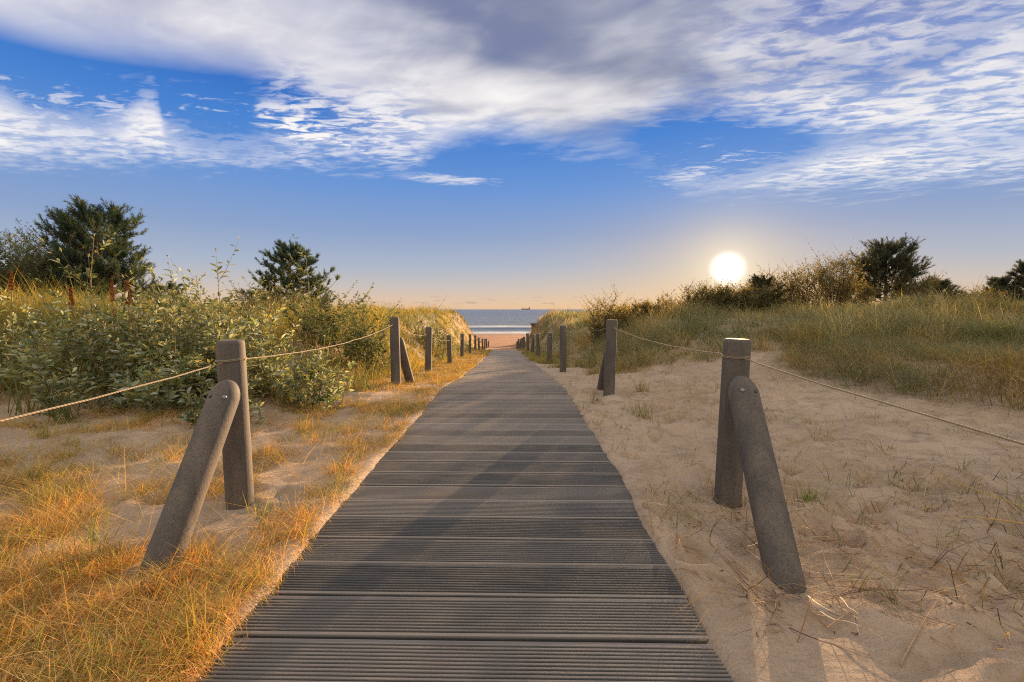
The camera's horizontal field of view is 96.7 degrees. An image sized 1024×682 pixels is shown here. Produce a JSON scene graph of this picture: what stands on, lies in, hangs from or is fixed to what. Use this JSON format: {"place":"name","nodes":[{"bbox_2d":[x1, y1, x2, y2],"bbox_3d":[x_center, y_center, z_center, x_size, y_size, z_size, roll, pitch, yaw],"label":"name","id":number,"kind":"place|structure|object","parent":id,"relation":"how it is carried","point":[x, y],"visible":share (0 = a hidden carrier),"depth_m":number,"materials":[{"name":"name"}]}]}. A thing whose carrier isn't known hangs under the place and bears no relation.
{"place":"outdoors","nodes":[
{"label":"outdoors","id":0,"kind":"place"},
{"bbox_2d":[0,340,491,681],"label":"dry golden grass","id":1,"kind":"structure","parent":0,"point":[447,377],"depth_m":1.98,"materials":[{"name":"plant"}]},
{"bbox_2d":[405,309,596,333],"bbox_3d":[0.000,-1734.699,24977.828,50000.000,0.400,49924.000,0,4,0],"label":"sea","id":2,"kind":"structure","parent":0,"point":[499,321],"depth_m":194.86,"materials":[{"name":"liquid"}]},
{"bbox_2d":[0,306,1023,681],"bbox_3d":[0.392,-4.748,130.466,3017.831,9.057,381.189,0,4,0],"label":"sand ground","id":3,"kind":"structure","parent":0,"point":[972,654],"depth_m":2.70,"materials":[{"name":"beige sand"}]},
{"bbox_2d":[8,270,14,386],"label":"seed weed","id":4,"kind":"object","parent":3,"relation":"on","point":[10,283],"visible":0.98,"depth_m":5.16,"materials":[{"name":"brown plant"}]},
{"bbox_2d":[0,353,67,417],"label":"reed clump","id":5,"kind":"object","parent":3,"relation":"on","point":[18,406],"visible":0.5,"depth_m":4.48,"materials":[{"name":"green plant"}]},
{"bbox_2d":[1,254,79,299],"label":"feathery tree","id":6,"kind":"object","parent":3,"relation":"on","point":[31,282],"visible":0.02,"depth_m":20.61,"materials":[{"name":"green plant"}]},
{"bbox_2d":[0,218,94,299],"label":"feathery tree","id":7,"kind":"object","parent":3,"relation":"on","point":[21,265],"visible":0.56,"depth_m":16.62,"materials":[{"name":"green plant"}]},
{"bbox_2d":[0,288,116,398],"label":"leafy shrub","id":8,"kind":"object","parent":3,"relation":"on","point":[18,346],"visible":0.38,"depth_m":5.22,"materials":[{"name":"green plant"}]},
{"bbox_2d":[27,376,98,425],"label":"reed clump","id":9,"kind":"object","parent":3,"relation":"on","point":[63,410],"visible":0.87,"depth_m":4.19,"materials":[{"name":"green plant"}]},
{"bbox_2d":[68,287,78,395],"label":"seed weed","id":10,"kind":"object","parent":3,"relation":"on","point":[72,300],"visible":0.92,"depth_m":4.98,"materials":[{"name":"brown plant"}]},
{"bbox_2d":[0,341,157,423],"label":"leafy shrub","id":11,"kind":"object","parent":3,"relation":"on","point":[42,390],"visible":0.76,"depth_m":4.52,"materials":[{"name":"green plant"}]},
{"bbox_2d":[20,194,162,301],"bbox_3d":[-16.989,-3.463,18.558,4.439,4.804,4.433,3,5,40],"label":"pine tree","id":12,"kind":"object","parent":3,"relation":"on","point":[114,254],"visible":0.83,"depth_m":18.12,"materials":[{"name":"green plant"}]},
{"bbox_2d":[56,497,126,545],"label":"grass tuft","id":13,"kind":"object","parent":3,"relation":"on","point":[92,527],"visible":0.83,"depth_m":2.23,"materials":[{"name":"plant"}]},
{"bbox_2d":[22,232,196,403],"bbox_3d":[-4.535,-0.311,5.400,1.435,2.014,1.743,0,4,0],"label":"leafy shrub","id":14,"kind":"object","parent":3,"relation":"on","point":[83,346],"visible":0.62,"depth_m":5.08,"materials":[{"name":"green plant"}]},
{"bbox_2d":[109,278,117,369],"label":"seed weed","id":15,"kind":"object","parent":3,"relation":"on","point":[112,290],"visible":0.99,"depth_m":5.09,"materials":[{"name":"brown plant"}]},
{"bbox_2d":[124,280,133,363],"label":"seed weed","id":16,"kind":"object","parent":3,"relation":"on","point":[128,292],"visible":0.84,"depth_m":4.98,"materials":[{"name":"brown plant"}]},
{"bbox_2d":[128,281,140,365],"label":"seed weed","id":17,"kind":"object","parent":3,"relation":"on","point":[130,282],"visible":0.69,"depth_m":5.14,"materials":[{"name":"brown plant"}]},
{"bbox_2d":[147,281,183,302],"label":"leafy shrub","id":18,"kind":"object","parent":3,"relation":"on","point":[170,286],"visible":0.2,"depth_m":23.63,"materials":[{"name":"green plant"}]},
{"bbox_2d":[78,237,260,403],"bbox_3d":[-3.734,-0.255,5.166,1.531,1.930,1.455,0,4,0],"label":"leafy shrub","id":19,"kind":"object","parent":3,"relation":"on","point":[165,349],"visible":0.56,"depth_m":5.00,"materials":[{"name":"green plant"}]},
{"bbox_2d":[113,360,250,414],"bbox_3d":[-3.400,0.457,4.810,1.160,0.606,1.140,-2,4,-22],"label":"leafy shrub","id":20,"kind":"object","parent":3,"relation":"on","point":[146,397],"visible":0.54,"depth_m":4.51,"materials":[{"name":"green plant"}]},
{"bbox_2d":[138,339,253,579],"bbox_3d":[-1.551,0.634,2.264,0.216,1.236,0.834,0,4,0],"label":"braced fence post","id":21,"kind":"object","parent":3,"relation":"on","point":[223,424],"visible":0.9,"depth_m":2.28,"materials":[{"name":"grey wood"}]},
{"bbox_2d":[0,324,483,421],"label":"rope","id":22,"kind":"object","parent":21,"relation":"attached to","point":[14,417],"visible":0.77,"depth_m":2.04,"materials":[{"name":"beige fabric"}]},
{"bbox_2d":[123,255,277,357],"bbox_3d":[-4.308,-0.364,6.399,1.729,1.618,1.646,-3,5,-36],"label":"leafy shrub","id":23,"kind":"object","parent":3,"relation":"on","point":[186,302],"visible":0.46,"depth_m":6.38,"materials":[{"name":"green plant"}]},
{"bbox_2d":[148,582,262,654],"bbox_3d":[-1.042,0.911,1.542,0.339,0.212,0.299,2,4,23],"label":"grass tuft","id":24,"kind":"object","parent":3,"relation":"on","point":[198,636],"visible":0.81,"depth_m":1.50,"materials":[{"name":"yellow plant"}]},
{"bbox_2d":[176,386,265,428],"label":"leafy shrub","id":25,"kind":"object","parent":3,"relation":"on","point":[190,416],"visible":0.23,"depth_m":4.18,"materials":[{"name":"green plant"}]},
{"bbox_2d":[208,636,246,664],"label":"grass stalk","id":26,"kind":"object","parent":3,"relation":"on","point":[228,649],"depth_m":1.50,"materials":[{"name":"plant"}]},
{"bbox_2d":[168,276,304,402],"bbox_3d":[-2.991,0.016,5.094,1.336,1.440,1.248,0,4,0],"label":"leafy shrub","id":27,"kind":"object","parent":3,"relation":"on","point":[272,361],"visible":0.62,"depth_m":5.05,"materials":[{"name":"green plant"}]},
{"bbox_2d":[0,265,483,404],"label":"dune grass","id":28,"kind":"structure","parent":3,"relation":"on","point":[281,328],"depth_m":8.10,"materials":[{"name":"green plant"}]},
{"bbox_2d":[239,286,272,308],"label":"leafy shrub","id":29,"kind":"object","parent":3,"relation":"on","point":[259,297],"visible":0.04,"depth_m":16.15,"materials":[{"name":"green plant"}]},
{"bbox_2d":[240,489,293,522],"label":"grass tuft","id":30,"kind":"object","parent":3,"relation":"on","point":[247,508],"visible":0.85,"depth_m":2.47,"materials":[{"name":"yellow plant"}]},
{"bbox_2d":[213,274,327,324],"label":"leafy shrub","id":31,"kind":"object","parent":3,"relation":"on","point":[250,300],"visible":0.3,"depth_m":9.25,"materials":[{"name":"green plant"}]},
{"bbox_2d":[235,238,339,310],"bbox_3d":[-7.775,-2.076,16.046,3.391,3.086,3.182,0,4,0],"label":"pine tree","id":32,"kind":"object","parent":3,"relation":"on","point":[282,252],"visible":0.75,"depth_m":15.58,"materials":[{"name":"green plant"}]},
{"bbox_2d":[265,344,355,411],"bbox_3d":[-2.206,0.420,5.053,0.926,0.780,0.731,0,4,0],"label":"leafy shrub","id":33,"kind":"object","parent":3,"relation":"on","point":[334,392],"visible":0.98,"depth_m":5.04,"materials":[{"name":"green plant"}]},
{"bbox_2d":[287,334,357,381],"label":"leafy shrub","id":34,"kind":"object","parent":3,"relation":"on","point":[326,367],"visible":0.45,"depth_m":6.36,"materials":[{"name":"green plant"}]},
{"bbox_2d":[275,234,411,376],"bbox_3d":[-2.932,-0.507,7.672,1.854,2.367,1.869,-3,5,-39],"label":"leafy shrub","id":35,"kind":"object","parent":3,"relation":"on","point":[369,345],"visible":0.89,"depth_m":7.44,"materials":[{"name":"green plant"}]},
{"bbox_2d":[334,367,391,391],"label":"reed clump","id":36,"kind":"object","parent":3,"relation":"on","point":[365,385],"visible":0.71,"depth_m":6.05,"materials":[{"name":"green plant"}]},
{"bbox_2d":[389,317,413,385],"bbox_3d":[-1.654,0.260,6.944,0.152,1.262,0.765,1,4,8],"label":"braced fence post","id":37,"kind":"object","parent":3,"relation":"on","point":[398,353],"visible":0.75,"depth_m":6.59,"materials":[{"name":"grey wood"}]},
{"bbox_2d":[425,327,431,371],"bbox_3d":[-1.798,0.311,9.793,0.140,1.230,0.140,2,4,8],"label":"fence post","id":38,"kind":"object","parent":3,"relation":"on","point":[428,350],"visible":0.75,"depth_m":9.73,"materials":[{"name":"wood"}]},
{"bbox_2d":[398,295,460,355],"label":"leafy shrub","id":39,"kind":"object","parent":3,"relation":"on","point":[438,345],"visible":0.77,"depth_m":15.32,"materials":[{"name":"green plant"}]},
{"bbox_2d":[447,335,451,363],"bbox_3d":[-1.848,0.368,13.452,0.140,1.091,0.140,0,5,18],"label":"fence post","id":40,"kind":"object","parent":3,"relation":"on","point":[449,352],"visible":0.77,"depth_m":13.38,"materials":[{"name":"wood"}]},
{"bbox_2d":[460,334,463,356],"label":"fence post","id":41,"kind":"object","parent":3,"relation":"on","point":[461,345],"visible":0.72,"depth_m":17.41,"materials":[{"name":"wood"}]},
{"bbox_2d":[196,351,733,681],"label":"boardwalk","id":42,"kind":"structure","parent":3,"relation":"on","point":[488,525],"depth_m":1.93,"materials":[{"name":"grey wood"}]},
{"bbox_2d":[468,334,471,353],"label":"fence post","id":43,"kind":"object","parent":3,"relation":"on","point":[469,347],"visible":0.71,"depth_m":21.40,"materials":[{"name":"wood"}]},
{"bbox_2d":[474,335,476,349],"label":"fence post","id":44,"kind":"object","parent":3,"relation":"on","point":[475,342],"visible":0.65,"depth_m":26.02,"materials":[{"name":"brown wood"}]},
{"bbox_2d":[0,342,1023,681],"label":"grass shoots","id":45,"kind":"object","parent":3,"relation":"on","point":[530,356],"depth_m":1.91,"materials":[{"name":"yellow plant"}]},
{"bbox_2d":[526,333,528,349],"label":"fence post","id":46,"kind":"object","parent":3,"relation":"on","point":[527,340],"visible":0.78,"depth_m":23.80,"materials":[{"name":"brown wood"}]},
{"bbox_2d":[531,334,534,351],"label":"fence post","id":47,"kind":"object","parent":3,"relation":"on","point":[532,342],"visible":0.74,"depth_m":20.19,"materials":[{"name":"wood"}]},
{"bbox_2d":[536,333,539,356],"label":"fence post","id":48,"kind":"object","parent":3,"relation":"on","point":[537,344],"visible":0.7,"depth_m":16.79,"materials":[{"name":"brown wood"}]},
{"bbox_2d":[547,333,551,361],"bbox_3d":[1.084,0.343,13.256,0.140,1.176,0.140,4,5,33],"label":"fence post","id":49,"kind":"object","parent":3,"relation":"on","point":[549,347],"visible":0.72,"depth_m":13.19,"materials":[{"name":"brown wood"}]},
{"bbox_2d":[560,325,566,371],"bbox_3d":[1.081,0.301,9.634,0.140,1.268,0.140,-3,6,-31],"label":"fence post","id":50,"kind":"object","parent":3,"relation":"on","point":[563,337],"visible":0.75,"depth_m":9.56,"materials":[{"name":"wood"}]},
{"bbox_2d":[583,389,610,402],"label":"grass tuft","id":51,"kind":"object","parent":3,"relation":"on","point":[596,399],"visible":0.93,"depth_m":5.40,"materials":[{"name":"green plant"}]},
{"bbox_2d":[579,280,631,349],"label":"leaved bush","id":52,"kind":"object","parent":3,"relation":"on","point":[599,326],"visible":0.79,"depth_m":13.45,"materials":[{"name":"green plant"}]},
{"bbox_2d":[597,319,616,395],"bbox_3d":[1.249,0.343,6.129,0.180,1.280,0.820,0,4,0],"label":"braced fence post","id":53,"kind":"object","parent":3,"relation":"on","point":[606,382],"visible":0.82,"depth_m":5.73,"materials":[{"name":"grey wood"}]},
{"bbox_2d":[613,300,648,332],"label":"leaved bush","id":54,"kind":"object","parent":3,"relation":"on","point":[636,314],"visible":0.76,"depth_m":13.86,"materials":[{"name":"green plant"}]},
{"bbox_2d":[625,399,653,419],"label":"grass tuft","id":55,"kind":"object","parent":3,"relation":"on","point":[645,415],"visible":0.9,"depth_m":4.66,"materials":[{"name":"green plant"}]},
{"bbox_2d":[631,380,648,392],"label":"grass tuft","id":56,"kind":"object","parent":3,"relation":"on","point":[642,390],"visible":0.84,"depth_m":6.15,"materials":[{"name":"green plant"}]},
{"bbox_2d":[631,298,683,318],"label":"leaved bush","id":57,"kind":"object","parent":3,"relation":"on","point":[650,306],"visible":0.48,"depth_m":13.84,"materials":[{"name":"green plant"}]},
{"bbox_2d":[656,290,700,312],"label":"leaved bush","id":58,"kind":"object","parent":3,"relation":"on","point":[662,296],"visible":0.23,"depth_m":14.26,"materials":[{"name":"green plant"}]},
{"bbox_2d":[676,277,725,310],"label":"leaved bush","id":59,"kind":"object","parent":3,"relation":"on","point":[703,290],"visible":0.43,"depth_m":14.11,"materials":[{"name":"green plant"}]},
{"bbox_2d":[700,278,761,315],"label":"leaved bush","id":60,"kind":"object","parent":3,"relation":"on","point":[731,297],"visible":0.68,"depth_m":13.84,"materials":[{"name":"green plant"}]},
{"bbox_2d":[730,278,777,312],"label":"leaved bush","id":61,"kind":"object","parent":3,"relation":"on","point":[763,297],"visible":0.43,"depth_m":14.83,"materials":[{"name":"green plant"}]},
{"bbox_2d":[714,338,806,594],"bbox_3d":[1.201,0.634,2.216,0.173,1.244,0.939,1,4,8],"label":"braced fence post","id":62,"kind":"object","parent":3,"relation":"on","point":[744,444],"visible":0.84,"depth_m":2.20,"materials":[{"name":"wood"}]},
{"bbox_2d":[520,327,1023,444],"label":"rope","id":63,"kind":"object","parent":62,"relation":"attached to","point":[991,434],"visible":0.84,"depth_m":1.67,"materials":[{"name":"beige fabric"}]},
{"bbox_2d":[743,273,791,310],"bbox_3d":[9.393,-1.693,16.925,1.767,1.757,1.757,2,4,23],"label":"pine tree","id":64,"kind":"object","parent":3,"relation":"on","point":[755,279],"visible":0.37,"depth_m":16.55,"materials":[{"name":"green plant"}]},
{"bbox_2d":[515,276,1023,423],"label":"dune grass","id":65,"kind":"structure","parent":3,"relation":"on","point":[994,338],"depth_m":8.88,"materials":[{"name":"green plant"}]},
{"bbox_2d":[753,264,812,309],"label":"leaved bush","id":66,"kind":"object","parent":3,"relation":"on","point":[792,287],"visible":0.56,"depth_m":16.57,"materials":[{"name":"green plant"}]},
{"bbox_2d":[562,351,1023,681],"bbox_3d":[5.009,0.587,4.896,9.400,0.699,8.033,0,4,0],"label":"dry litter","id":67,"kind":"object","parent":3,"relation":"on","point":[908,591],"visible":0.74,"depth_m":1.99,"materials":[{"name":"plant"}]},
{"bbox_2d":[792,485,827,511],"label":"grass tuft","id":68,"kind":"object","parent":3,"relation":"on","point":[808,497],"visible":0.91,"depth_m":2.70,"materials":[{"name":"green plant"}]},
{"bbox_2d":[772,253,851,311],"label":"leaved bush","id":69,"kind":"object","parent":3,"relation":"on","point":[807,295],"visible":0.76,"depth_m":16.65,"materials":[{"name":"green plant"}]},
{"bbox_2d":[805,237,866,307],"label":"leaved bush","id":70,"kind":"object","parent":3,"relation":"on","point":[836,291],"visible":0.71,"depth_m":17.11,"materials":[{"name":"green plant"}]},
{"bbox_2d":[840,274,887,305],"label":"leaved bush","id":71,"kind":"object","parent":3,"relation":"on","point":[867,289],"visible":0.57,"depth_m":17.65,"materials":[{"name":"green plant"}]},
{"bbox_2d":[826,602,909,628],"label":"grass stalk","id":72,"kind":"object","parent":3,"relation":"on","point":[854,609],"depth_m":1.62,"materials":[{"name":"plant"}]},
{"bbox_2d":[846,233,936,302],"bbox_3d":[16.348,-2.993,19.795,3.178,3.420,3.271,3,5,33],"label":"pine tree","id":73,"kind":"object","parent":3,"relation":"on","point":[876,268],"visible":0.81,"depth_m":19.33,"materials":[{"name":"green plant"}]},
{"bbox_2d":[883,268,946,302],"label":"leaved bush","id":74,"kind":"object","parent":3,"relation":"on","point":[918,288],"visible":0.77,"depth_m":18.20,"materials":[{"name":"green plant"}]},
{"bbox_2d":[899,594,941,665],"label":"grass stalk","id":75,"kind":"object","parent":3,"relation":"on","point":[908,650],"depth_m":1.49,"materials":[{"name":"plant"}]},
{"bbox_2d":[908,278,965,302],"bbox_3d":[18.593,-2.046,19.977,1.904,1.539,1.715,0,4,0],"label":"pine tree","id":76,"kind":"object","parent":3,"relation":"on","point":[944,283],"visible":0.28,"depth_m":19.51,"materials":[{"name":"green plant"}]},
{"bbox_2d":[930,471,1023,507],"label":"grass stalk","id":77,"kind":"object","parent":3,"relation":"on","point":[987,494],"depth_m":2.02,"materials":[{"name":"plant"}]},
{"bbox_2d":[951,284,1008,300],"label":"leaved bush","id":78,"kind":"object","parent":3,"relation":"on","point":[986,292],"visible":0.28,"depth_m":18.62,"materials":[{"name":"green plant"}]},
{"bbox_2d":[941,517,1023,524],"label":"grass stalk","id":79,"kind":"object","parent":3,"relation":"on","point":[988,518],"depth_m":1.87,"materials":[{"name":"plant"}]},
{"bbox_2d":[980,274,1023,301],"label":"pine tree","id":80,"kind":"object","parent":3,"relation":"on","point":[1003,282],"visible":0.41,"depth_m":20.11,"materials":[{"name":"green plant"}]},
{"bbox_2d":[1003,259,1023,303],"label":"pine tree","id":81,"kind":"object","parent":3,"relation":"on","point":[1018,280],"visible":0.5,"depth_m":19.84,"materials":[{"name":"green plant"}]},
{"bbox_2d":[0,0,1023,308],"label":"sky","id":82,"kind":"structure","parent":0,"point":[479,154],"materials":[{"name":"blue"}]}
]}

